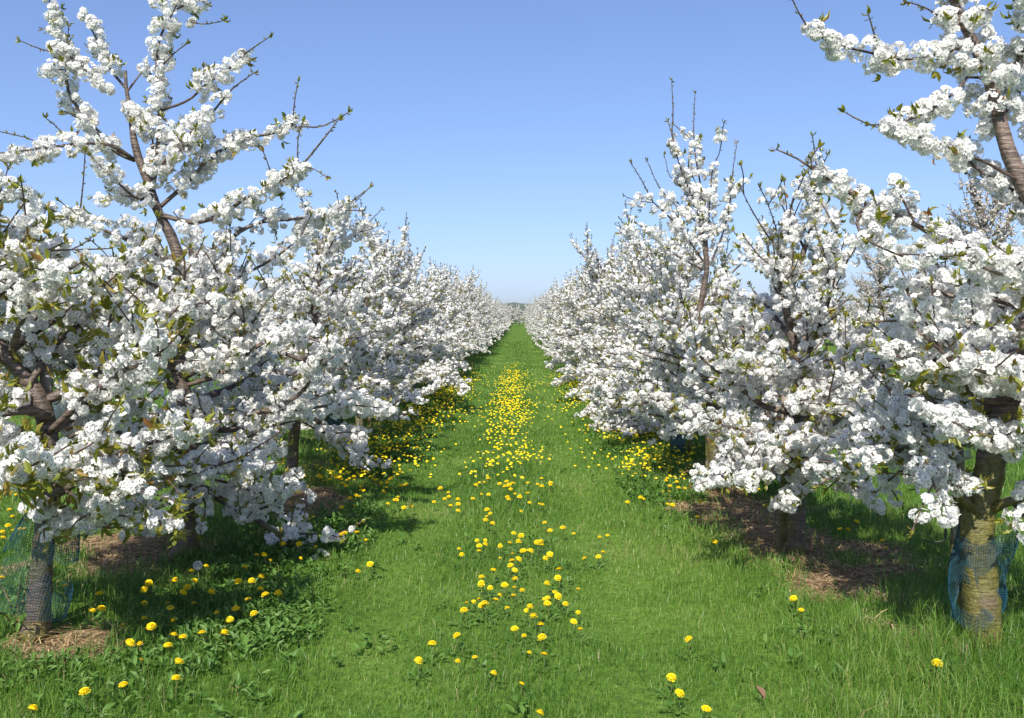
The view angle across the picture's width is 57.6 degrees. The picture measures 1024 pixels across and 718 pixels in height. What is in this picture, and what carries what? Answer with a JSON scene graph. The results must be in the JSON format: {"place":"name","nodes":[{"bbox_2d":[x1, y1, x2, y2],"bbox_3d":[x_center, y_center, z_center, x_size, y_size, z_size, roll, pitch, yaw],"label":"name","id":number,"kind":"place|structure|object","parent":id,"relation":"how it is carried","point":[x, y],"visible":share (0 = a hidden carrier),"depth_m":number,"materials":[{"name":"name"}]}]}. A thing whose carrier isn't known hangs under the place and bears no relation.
{"place":"outdoors","nodes":[
{"label":"outdoors","id":0,"kind":"place"},
{"bbox_2d":[3,302,876,318],"bbox_3d":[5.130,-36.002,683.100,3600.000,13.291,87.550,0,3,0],"label":"hill","id":1,"kind":"structure","parent":0,"point":[514,305],"depth_m":676.06,"materials":[{"name":"green plant"}]},
{"bbox_2d":[0,319,1023,717],"bbox_3d":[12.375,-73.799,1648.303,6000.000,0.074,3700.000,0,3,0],"label":"ground","id":2,"kind":"structure","parent":0,"point":[516,331],"depth_m":5.31,"materials":[{"name":"green plant"}]},
{"bbox_2d":[0,517,59,632],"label":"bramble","id":3,"kind":"object","parent":2,"relation":"on","point":[19,620],"visible":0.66,"depth_m":4.65,"materials":[{"name":"plant"}]},
{"bbox_2d":[0,299,67,387],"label":"cherry tree","id":4,"kind":"object","parent":2,"relation":"on","point":[6,321],"visible":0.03,"depth_m":19.62,"materials":[{"name":"white plant"}]},
{"bbox_2d":[34,362,53,527],"bbox_3d":[-2.391,0.746,4.732,0.140,1.464,0.065,-1,3,-21],"label":"wooden stake","id":5,"kind":"object","parent":2,"relation":"on","point":[46,382],"visible":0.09,"depth_m":4.69,"materials":[{"name":"brown wood"}]},
{"bbox_2d":[74,687,103,715],"bbox_3d":[-1.710,1.372,3.739,0.124,0.126,0.133,-2,3,-31],"label":"dandelion","id":6,"kind":"object","parent":2,"relation":"on","point":[84,690],"visible":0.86,"depth_m":3.72,"materials":[{"name":"yellow plant"}]},
{"bbox_2d":[84,605,116,627],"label":"dandelion","id":7,"kind":"object","parent":2,"relation":"on","point":[101,607],"visible":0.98,"depth_m":4.73,"materials":[{"name":"yellow plant"}]},
{"bbox_2d":[0,160,237,642],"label":"cherry tree","id":8,"kind":"object","parent":2,"relation":"on","point":[43,461],"visible":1,"depth_m":4.35,"materials":[{"name":"white plant"}]},
{"bbox_2d":[0,513,79,621],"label":"trunk guard","id":9,"kind":"object","parent":8,"relation":"attached to","point":[66,551],"visible":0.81,"depth_m":4.54,"materials":[{"name":"teal plastic"}]},
{"bbox_2d":[117,638,139,665],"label":"dandelion","id":10,"kind":"object","parent":2,"relation":"on","point":[130,642],"visible":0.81,"depth_m":4.22,"materials":[{"name":"yellow plant"}]},
{"bbox_2d":[115,681,145,710],"bbox_3d":[-1.578,1.382,3.829,0.129,0.106,0.140,-3,4,-45],"label":"dandelion","id":11,"kind":"object","parent":2,"relation":"on","point":[123,684],"visible":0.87,"depth_m":3.83,"materials":[{"name":"yellow plant"}]},
{"bbox_2d":[135,622,156,646],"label":"dandelion","id":12,"kind":"object","parent":2,"relation":"on","point":[151,625],"visible":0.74,"depth_m":4.42,"materials":[{"name":"yellow plant"}]},
{"bbox_2d":[157,675,191,695],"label":"dandelion","id":13,"kind":"object","parent":2,"relation":"on","point":[175,676],"visible":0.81,"depth_m":3.91,"materials":[{"name":"yellow plant"}]},
{"bbox_2d":[164,659,195,682],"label":"dandelion","id":14,"kind":"object","parent":2,"relation":"on","point":[179,661],"visible":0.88,"depth_m":4.04,"materials":[{"name":"yellow plant"}]},
{"bbox_2d":[174,589,196,612],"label":"dandelion","id":15,"kind":"object","parent":2,"relation":"on","point":[183,591],"visible":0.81,"depth_m":5.00,"materials":[{"name":"yellow plant"}]},
{"bbox_2d":[178,634,200,656],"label":"dandelion","id":16,"kind":"object","parent":2,"relation":"on","point":[182,636],"visible":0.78,"depth_m":4.34,"materials":[{"name":"yellow plant"}]},
{"bbox_2d":[0,0,397,561],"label":"cherry tree","id":17,"kind":"object","parent":2,"relation":"on","point":[233,445],"visible":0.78,"depth_m":5.92,"materials":[{"name":"white plant"}]},
{"bbox_2d":[194,308,229,346],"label":"cherry tree","id":18,"kind":"object","parent":2,"relation":"on","point":[227,338],"visible":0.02,"depth_m":32.60,"materials":[{"name":"white plant"}]},
{"bbox_2d":[223,184,396,479],"bbox_3d":[-2.053,-0.245,9.051,1.864,2.911,2.114,-1,3,-16],"label":"cherry tree","id":19,"kind":"object","parent":2,"relation":"on","point":[316,308],"visible":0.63,"depth_m":8.87,"materials":[{"name":"white plant"}]},
{"bbox_2d":[247,216,427,449],"bbox_3d":[-2.187,-0.313,11.310,2.323,2.911,2.375,0,3,3],"label":"cherry tree","id":20,"kind":"object","parent":2,"relation":"on","point":[390,328],"visible":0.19,"depth_m":10.97,"materials":[{"name":"white plant"}]},
{"bbox_2d":[327,403,340,447],"bbox_3d":[-2.141,0.753,11.213,0.186,0.629,0.181,0,3,0],"label":"trunk guard","id":21,"kind":"object","parent":20,"relation":"attached to","point":[331,422],"visible":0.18,"depth_m":11.14,"materials":[{"name":"teal plastic"}]},
{"bbox_2d":[355,561,382,578],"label":"dandelion","id":22,"kind":"object","parent":2,"relation":"on","point":[369,563],"visible":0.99,"depth_m":5.72,"materials":[{"name":"yellow plant"}]},
{"bbox_2d":[318,231,456,425],"bbox_3d":[-2.127,-0.370,13.226,2.556,2.865,2.250,0,3,5],"label":"cherry tree","id":23,"kind":"object","parent":2,"relation":"on","point":[374,295],"visible":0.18,"depth_m":13.14,"materials":[{"name":"white plant"}]},
{"bbox_2d":[351,199,473,419],"bbox_3d":[-2.058,-0.826,15.377,2.535,3.654,2.478,-2,3,-39],"label":"cherry tree","id":24,"kind":"object","parent":2,"relation":"on","point":[420,298],"visible":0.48,"depth_m":15.33,"materials":[{"name":"white plant"}]},
{"bbox_2d":[406,656,432,684],"bbox_3d":[-0.411,1.373,4.105,0.120,0.121,0.157,0,3,0],"label":"dandelion","id":25,"kind":"object","parent":2,"relation":"on","point":[418,659],"visible":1,"depth_m":4.12,"materials":[{"name":"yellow plant"}]},
{"bbox_2d":[383,268,465,384],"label":"cherry tree","id":26,"kind":"object","parent":2,"relation":"on","point":[442,349],"visible":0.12,"depth_m":17.42,"materials":[{"name":"white plant"}]},
{"bbox_2d":[382,253,468,385],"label":"cherry tree","id":27,"kind":"object","parent":2,"relation":"on","point":[437,319],"visible":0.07,"depth_m":19.51,"materials":[{"name":"white plant"}]},
{"bbox_2d":[386,281,472,384],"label":"cherry tree","id":28,"kind":"object","parent":2,"relation":"on","point":[457,354],"visible":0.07,"depth_m":21.96,"materials":[{"name":"white plant"}]},
{"bbox_2d":[422,640,447,662],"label":"dandelion","id":29,"kind":"object","parent":2,"relation":"on","point":[432,642],"visible":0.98,"depth_m":4.31,"materials":[{"name":"yellow plant"}]},
{"bbox_2d":[410,257,470,353],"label":"cherry tree","id":30,"kind":"object","parent":2,"relation":"on","point":[455,319],"visible":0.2,"depth_m":26.03,"materials":[{"name":"white plant"}]},
{"bbox_2d":[422,261,478,367],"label":"cherry tree","id":31,"kind":"object","parent":2,"relation":"on","point":[444,302],"visible":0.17,"depth_m":23.99,"materials":[{"name":"white plant"}]},
{"bbox_2d":[446,632,472,657],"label":"dandelion","id":32,"kind":"object","parent":2,"relation":"on","point":[456,634],"visible":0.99,"depth_m":4.41,"materials":[{"name":"green plant"}]},
{"bbox_2d":[437,272,482,354],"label":"cherry tree","id":33,"kind":"object","parent":2,"relation":"on","point":[471,331],"visible":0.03,"depth_m":28.16,"materials":[{"name":"white plant"}]},
{"bbox_2d":[446,607,477,626],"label":"dandelion","id":34,"kind":"object","parent":2,"relation":"on","point":[463,609],"visible":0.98,"depth_m":4.79,"materials":[{"name":"yellow plant"}]},
{"bbox_2d":[441,263,487,351],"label":"cherry tree","id":35,"kind":"object","parent":2,"relation":"on","point":[478,336],"visible":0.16,"depth_m":30.36,"materials":[{"name":"white plant"}]},
{"bbox_2d":[445,276,491,352],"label":"cherry tree","id":36,"kind":"object","parent":2,"relation":"on","point":[478,318],"visible":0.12,"depth_m":32.47,"materials":[{"name":"white plant"}]},
{"bbox_2d":[452,266,488,354],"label":"cherry tree","id":37,"kind":"object","parent":2,"relation":"on","point":[469,287],"visible":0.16,"depth_m":36.64,"materials":[{"name":"white plant"}]},
{"bbox_2d":[457,288,487,351],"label":"cherry tree","id":38,"kind":"object","parent":2,"relation":"on","point":[479,324],"visible":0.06,"depth_m":34.67,"materials":[{"name":"white plant"}]},
{"bbox_2d":[452,265,497,354],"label":"cherry tree","id":39,"kind":"object","parent":2,"relation":"on","point":[487,322],"visible":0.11,"depth_m":38.91,"materials":[{"name":"white plant"}]},
{"bbox_2d":[468,603,492,620],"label":"dandelion","id":40,"kind":"object","parent":2,"relation":"on","point":[482,607],"visible":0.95,"depth_m":4.90,"materials":[{"name":"green plant"}]},
{"bbox_2d":[468,580,496,600],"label":"dandelion","id":41,"kind":"object","parent":2,"relation":"on","point":[481,583],"visible":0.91,"depth_m":5.25,"materials":[{"name":"yellow plant"}]},
{"bbox_2d":[473,290,494,343],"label":"cherry tree","id":42,"kind":"object","parent":2,"relation":"on","point":[490,330],"visible":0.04,"depth_m":43.31,"materials":[{"name":"white plant"}]},
{"bbox_2d":[475,278,495,325],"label":"cherry tree","id":43,"kind":"object","parent":2,"relation":"on","point":[479,291],"visible":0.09,"depth_m":47.60,"materials":[{"name":"white plant"}]},
{"bbox_2d":[475,600,499,627],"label":"dandelion","id":44,"kind":"object","parent":2,"relation":"on","point":[484,603],"visible":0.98,"depth_m":4.86,"materials":[{"name":"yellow plant"}]},
{"bbox_2d":[480,297,495,337],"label":"cherry tree","id":45,"kind":"object","parent":2,"relation":"on","point":[486,308],"visible":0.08,"depth_m":45.37,"materials":[{"name":"white plant"}]},
{"bbox_2d":[478,284,501,339],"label":"cherry tree","id":46,"kind":"object","parent":2,"relation":"on","point":[494,323],"visible":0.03,"depth_m":49.69,"materials":[{"name":"white plant"}]},
{"bbox_2d":[282,363,701,478],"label":"dandelions","id":47,"kind":"object","parent":2,"relation":"on","point":[492,460],"visible":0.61,"depth_m":11.74,"materials":[{"name":"yellow plant"}]},
{"bbox_2d":[485,290,504,333],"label":"cherry tree","id":48,"kind":"object","parent":2,"relation":"on","point":[497,314],"visible":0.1,"depth_m":64.28,"materials":[{"name":"white plant"}]},
{"bbox_2d":[485,670,504,691],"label":"dandelion","id":49,"kind":"object","parent":2,"relation":"on","point":[493,672],"visible":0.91,"depth_m":4.04,"materials":[{"name":"green plant"}]},
{"bbox_2d":[496,582,519,601],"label":"dandelion","id":50,"kind":"object","parent":2,"relation":"on","point":[504,584],"visible":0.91,"depth_m":5.26,"materials":[{"name":"yellow plant"}]},
{"bbox_2d":[0,391,1016,717],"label":"weeds","id":51,"kind":"object","parent":2,"relation":"on","point":[252,633],"visible":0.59,"depth_m":4.78,"materials":[{"name":"green plant"}]},
{"bbox_2d":[0,427,1022,680],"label":"straw","id":52,"kind":"object","parent":2,"relation":"on","point":[148,539],"visible":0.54,"depth_m":6.33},
{"bbox_2d":[508,306,519,325],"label":"cherry tree","id":53,"kind":"object","parent":2,"relation":"on","point":[513,313],"visible":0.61,"depth_m":154.88,"materials":[{"name":"white plant"}]},
{"bbox_2d":[505,567,525,586],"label":"dandelion","id":54,"kind":"object","parent":2,"relation":"on","point":[514,569],"visible":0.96,"depth_m":5.61,"materials":[{"name":"yellow plant"}]},
{"bbox_2d":[505,626,530,646],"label":"dandelion","id":55,"kind":"object","parent":2,"relation":"on","point":[514,628],"visible":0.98,"depth_m":4.56,"materials":[{"name":"yellow plant"}]},
{"bbox_2d":[511,303,525,325],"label":"cherry tree","id":56,"kind":"object","parent":2,"relation":"on","point":[518,310],"visible":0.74,"depth_m":157.00,"materials":[{"name":"white plant"}]},
{"bbox_2d":[514,588,533,605],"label":"dandelion","id":57,"kind":"object","parent":2,"relation":"on","point":[522,590],"visible":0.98,"depth_m":5.20,"materials":[{"name":"green plant"}]},
{"bbox_2d":[521,604,544,624],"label":"dandelion","id":58,"kind":"object","parent":2,"relation":"on","point":[529,607],"visible":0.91,"depth_m":4.90,"materials":[{"name":"yellow plant"}]},
{"bbox_2d":[521,613,550,636],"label":"dandelion","id":59,"kind":"object","parent":2,"relation":"on","point":[533,615],"visible":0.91,"depth_m":4.67,"materials":[{"name":"green plant"}]},
{"bbox_2d":[523,633,555,658],"bbox_3d":[0.126,1.355,4.388,0.132,0.134,0.123,1,3,27],"label":"dandelion","id":60,"kind":"object","parent":2,"relation":"on","point":[541,636],"visible":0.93,"depth_m":4.37,"materials":[{"name":"yellow plant"}]},
{"bbox_2d":[529,291,550,329],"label":"cherry tree","id":61,"kind":"object","parent":2,"relation":"on","point":[534,326],"visible":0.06,"depth_m":55.19,"materials":[{"name":"white plant"}]},
{"bbox_2d":[529,622,550,642],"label":"dandelion","id":62,"kind":"object","parent":2,"relation":"on","point":[540,624],"visible":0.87,"depth_m":4.57,"materials":[{"name":"green plant"}]},
{"bbox_2d":[530,651,561,671],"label":"dandelion","id":63,"kind":"object","parent":2,"relation":"on","point":[544,660],"visible":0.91,"depth_m":4.22,"materials":[{"name":"green plant"}]},
{"bbox_2d":[532,277,562,341],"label":"cherry tree","id":64,"kind":"object","parent":2,"relation":"on","point":[551,296],"visible":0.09,"depth_m":44.25,"materials":[{"name":"white plant"}]},
{"bbox_2d":[538,600,559,621],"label":"dandelion","id":65,"kind":"object","parent":2,"relation":"on","point":[547,603],"visible":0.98,"depth_m":4.92,"materials":[{"name":"yellow plant"}]},
{"bbox_2d":[539,292,565,352],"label":"cherry tree","id":66,"kind":"object","parent":2,"relation":"on","point":[554,308],"visible":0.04,"depth_m":31.93,"materials":[{"name":"white plant"}]},
{"bbox_2d":[535,269,581,347],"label":"cherry tree","id":67,"kind":"object","parent":2,"relation":"on","point":[555,323],"visible":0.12,"depth_m":33.69,"materials":[{"name":"white plant"}]},
{"bbox_2d":[549,575,570,593],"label":"dandelion","id":68,"kind":"object","parent":2,"relation":"on","point":[557,577],"visible":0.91,"depth_m":5.43,"materials":[{"name":"yellow plant"}]},
{"bbox_2d":[549,593,572,615],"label":"dandelion","id":69,"kind":"object","parent":2,"relation":"on","point":[558,596],"visible":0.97,"depth_m":5.08,"materials":[{"name":"yellow plant"}]},
{"bbox_2d":[538,273,583,346],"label":"cherry tree","id":70,"kind":"object","parent":2,"relation":"on","point":[545,340],"visible":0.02,"depth_m":29.85,"materials":[{"name":"white plant"}]},
{"bbox_2d":[551,567,573,584],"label":"dandelion","id":71,"kind":"object","parent":2,"relation":"on","point":[558,568],"visible":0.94,"depth_m":5.58,"materials":[{"name":"green plant"}]},
{"bbox_2d":[541,268,588,356],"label":"cherry tree","id":72,"kind":"object","parent":2,"relation":"on","point":[558,311],"visible":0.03,"depth_m":27.67,"materials":[{"name":"white plant"}]},
{"bbox_2d":[549,281,589,361],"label":"cherry tree","id":73,"kind":"object","parent":2,"relation":"on","point":[573,290],"visible":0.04,"depth_m":25.66,"materials":[{"name":"white plant"}]},
{"bbox_2d":[563,618,584,637],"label":"dandelion","id":74,"kind":"object","parent":2,"relation":"on","point":[572,621],"visible":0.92,"depth_m":4.68,"materials":[{"name":"yellow plant"}]},
{"bbox_2d":[548,261,602,364],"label":"cherry tree","id":75,"kind":"object","parent":2,"relation":"on","point":[556,342],"visible":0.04,"depth_m":23.52,"materials":[{"name":"white plant"}]},
{"bbox_2d":[571,627,591,642],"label":"dandelion","id":76,"kind":"object","parent":2,"relation":"on","point":[579,629],"visible":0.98,"depth_m":4.59,"materials":[{"name":"green plant"}]},
{"bbox_2d":[542,237,626,380],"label":"cherry tree","id":77,"kind":"object","parent":2,"relation":"on","point":[551,365],"visible":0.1,"depth_m":21.27,"materials":[{"name":"white plant"}]},
{"bbox_2d":[548,222,627,391],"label":"cherry tree","id":78,"kind":"object","parent":2,"relation":"on","point":[592,266],"visible":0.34,"depth_m":19.16,"materials":[{"name":"white plant"}]},
{"bbox_2d":[548,241,653,386],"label":"cherry tree","id":79,"kind":"object","parent":2,"relation":"on","point":[568,366],"visible":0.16,"depth_m":16.93,"materials":[{"name":"white plant"}]},
{"bbox_2d":[562,219,690,411],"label":"cherry tree","id":80,"kind":"object","parent":2,"relation":"on","point":[596,341],"visible":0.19,"depth_m":14.76,"materials":[{"name":"white plant"}]},
{"bbox_2d":[573,200,713,438],"bbox_3d":[1.974,-0.569,12.945,2.533,3.353,2.476,-1,3,-19],"label":"cherry tree","id":81,"kind":"object","parent":2,"relation":"on","point":[638,246],"visible":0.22,"depth_m":12.78,"materials":[{"name":"white plant"}]},
{"bbox_2d":[575,198,749,453],"bbox_3d":[1.902,-0.373,10.760,2.337,3.087,2.330,1,3,23],"label":"cherry tree","id":82,"kind":"object","parent":2,"relation":"on","point":[618,381],"visible":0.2,"depth_m":10.54,"materials":[{"name":"white plant"}]},
{"bbox_2d":[670,394,685,452],"bbox_3d":[1.930,0.729,10.831,0.186,0.711,0.181,0,3,0],"label":"trunk guard","id":83,"kind":"object","parent":82,"relation":"attached to","point":[678,441],"visible":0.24,"depth_m":10.76,"materials":[{"name":"teal plastic"}]},
{"bbox_2d":[654,673,688,704],"bbox_3d":[0.689,1.401,3.971,0.147,0.127,0.170,2,7,-22],"label":"dandelion","id":84,"kind":"object","parent":2,"relation":"on","point":[671,677],"visible":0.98,"depth_m":3.97,"materials":[{"name":"yellow plant"}]},
{"bbox_2d":[657,688,691,713],"bbox_3d":[0.670,1.410,3.835,0.128,0.110,0.118,1,3,20],"label":"dandelion","id":85,"kind":"object","parent":2,"relation":"on","point":[679,692],"visible":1,"depth_m":3.82,"materials":[{"name":"yellow plant"}]},
{"bbox_2d":[675,636,704,661],"bbox_3d":[0.843,1.364,4.394,0.134,0.125,0.122,0,3,-1],"label":"dandelion","id":86,"kind":"object","parent":2,"relation":"on","point":[688,638],"visible":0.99,"depth_m":4.38,"materials":[{"name":"yellow plant"}]},
{"bbox_2d":[705,405,708,489],"bbox_3d":[1.831,0.760,8.685,0.054,1.112,0.054,0,3,0],"label":"wooden stake","id":87,"kind":"object","parent":2,"relation":"on","point":[706,460],"visible":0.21,"depth_m":8.67,"materials":[{"name":"brown wood"}]},
{"bbox_2d":[701,705,716,717],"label":"dandelion","id":88,"kind":"object","parent":2,"relation":"on","point":[706,708],"visible":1,"depth_m":3.64,"materials":[{"name":"yellow plant"}]},
{"bbox_2d":[615,77,839,491],"bbox_3d":[1.883,-0.656,8.618,1.939,3.780,1.978,0,3,0],"label":"cherry tree","id":89,"kind":"object","parent":2,"relation":"on","point":[674,320],"visible":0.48,"depth_m":8.49,"materials":[{"name":"white plant"}]},
{"bbox_2d":[755,686,765,698],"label":"dead leaf","id":90,"kind":"object","parent":2,"relation":"on","point":[761,690],"visible":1,"depth_m":3.77,"materials":[{"name":"brown plant"}]},
{"bbox_2d":[779,386,788,545],"bbox_3d":[1.903,0.797,6.503,0.058,1.212,0.058,0,3,0],"label":"wooden stake","id":91,"kind":"object","parent":2,"relation":"on","point":[783,530],"visible":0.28,"depth_m":6.49,"materials":[{"name":"brown wood"}]},
{"bbox_2d":[781,595,808,614],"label":"dandelion","id":92,"kind":"object","parent":2,"relation":"on","point":[793,597],"visible":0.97,"depth_m":4.99,"materials":[{"name":"yellow plant"}]},
{"bbox_2d":[671,131,935,553],"bbox_3d":[1.922,-0.074,6.319,1.708,2.806,2.564,1,3,16],"label":"cherry tree","id":93,"kind":"object","parent":2,"relation":"on","point":[822,387],"visible":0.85,"depth_m":6.04,"materials":[{"name":"white plant"}]},
{"bbox_2d":[796,268,852,344],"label":"old tree","id":94,"kind":"object","parent":2,"relation":"on","point":[837,293],"visible":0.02,"depth_m":51.49,"materials":[{"name":"white plant"}]},
{"bbox_2d":[822,292,851,339],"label":"cherry tree","id":95,"kind":"object","parent":2,"relation":"on","point":[848,306],"visible":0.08,"depth_m":50.62,"materials":[{"name":"white plant"}]},
{"bbox_2d":[843,292,872,319],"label":"cherry tree","id":96,"kind":"object","parent":2,"relation":"on","point":[862,302],"visible":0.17,"depth_m":47.39,"materials":[{"name":"white plant"}]},
{"bbox_2d":[840,229,908,344],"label":"old tree","id":97,"kind":"object","parent":2,"relation":"on","point":[878,275],"visible":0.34,"depth_m":37.72,"materials":[{"name":"white plant"}]},
{"bbox_2d":[768,0,1023,648],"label":"cherry tree","id":98,"kind":"object","parent":2,"relation":"on","point":[957,375],"visible":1,"depth_m":4.36,"materials":[{"name":"white plant"}]},
{"bbox_2d":[948,514,1018,631],"bbox_3d":[2.273,1.022,4.508,0.302,0.523,0.252,0,3,0],"label":"trunk guard","id":99,"kind":"object","parent":98,"relation":"attached to","point":[1001,584],"visible":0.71,"depth_m":4.48,"materials":[{"name":"plastic"}]},
{"bbox_2d":[905,251,951,303],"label":"old tree","id":100,"kind":"object","parent":2,"relation":"on","point":[922,270],"visible":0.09,"depth_m":41.55,"materials":[{"name":"white plant"}]},
{"bbox_2d":[912,658,952,685],"bbox_3d":[1.829,1.353,4.024,0.126,0.129,0.136,-2,3,-32],"label":"dandelion","id":101,"kind":"object","parent":2,"relation":"on","point":[935,662],"visible":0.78,"depth_m":4.00,"materials":[{"name":"yellow plant"}]},
{"bbox_2d":[950,528,953,572],"bbox_3d":[2.723,0.855,5.698,0.066,1.162,0.067,0,3,0],"label":"wooden stake","id":102,"kind":"object","parent":2,"relation":"on","point":[951,538],"visible":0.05,"depth_m":5.70,"materials":[{"name":"brown wood"}]},
{"bbox_2d":[948,442,964,628],"bbox_3d":[2.281,0.932,4.733,0.072,1.094,0.146,-3,4,-45],"label":"wooden stake","id":103,"kind":"object","parent":2,"relation":"on","point":[961,465],"visible":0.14,"depth_m":4.71,"materials":[{"name":"brown wood"}]},
{"bbox_2d":[912,168,1023,348],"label":"old tree","id":104,"kind":"object","parent":2,"relation":"on","point":[979,210],"visible":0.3,"depth_m":22.54,"materials":[{"name":"white plant"}]},
{"bbox_2d":[0,0,1023,305],"label":"sky","id":105,"kind":"structure","parent":0,"point":[500,129],"materials":[{"name":"blue"}]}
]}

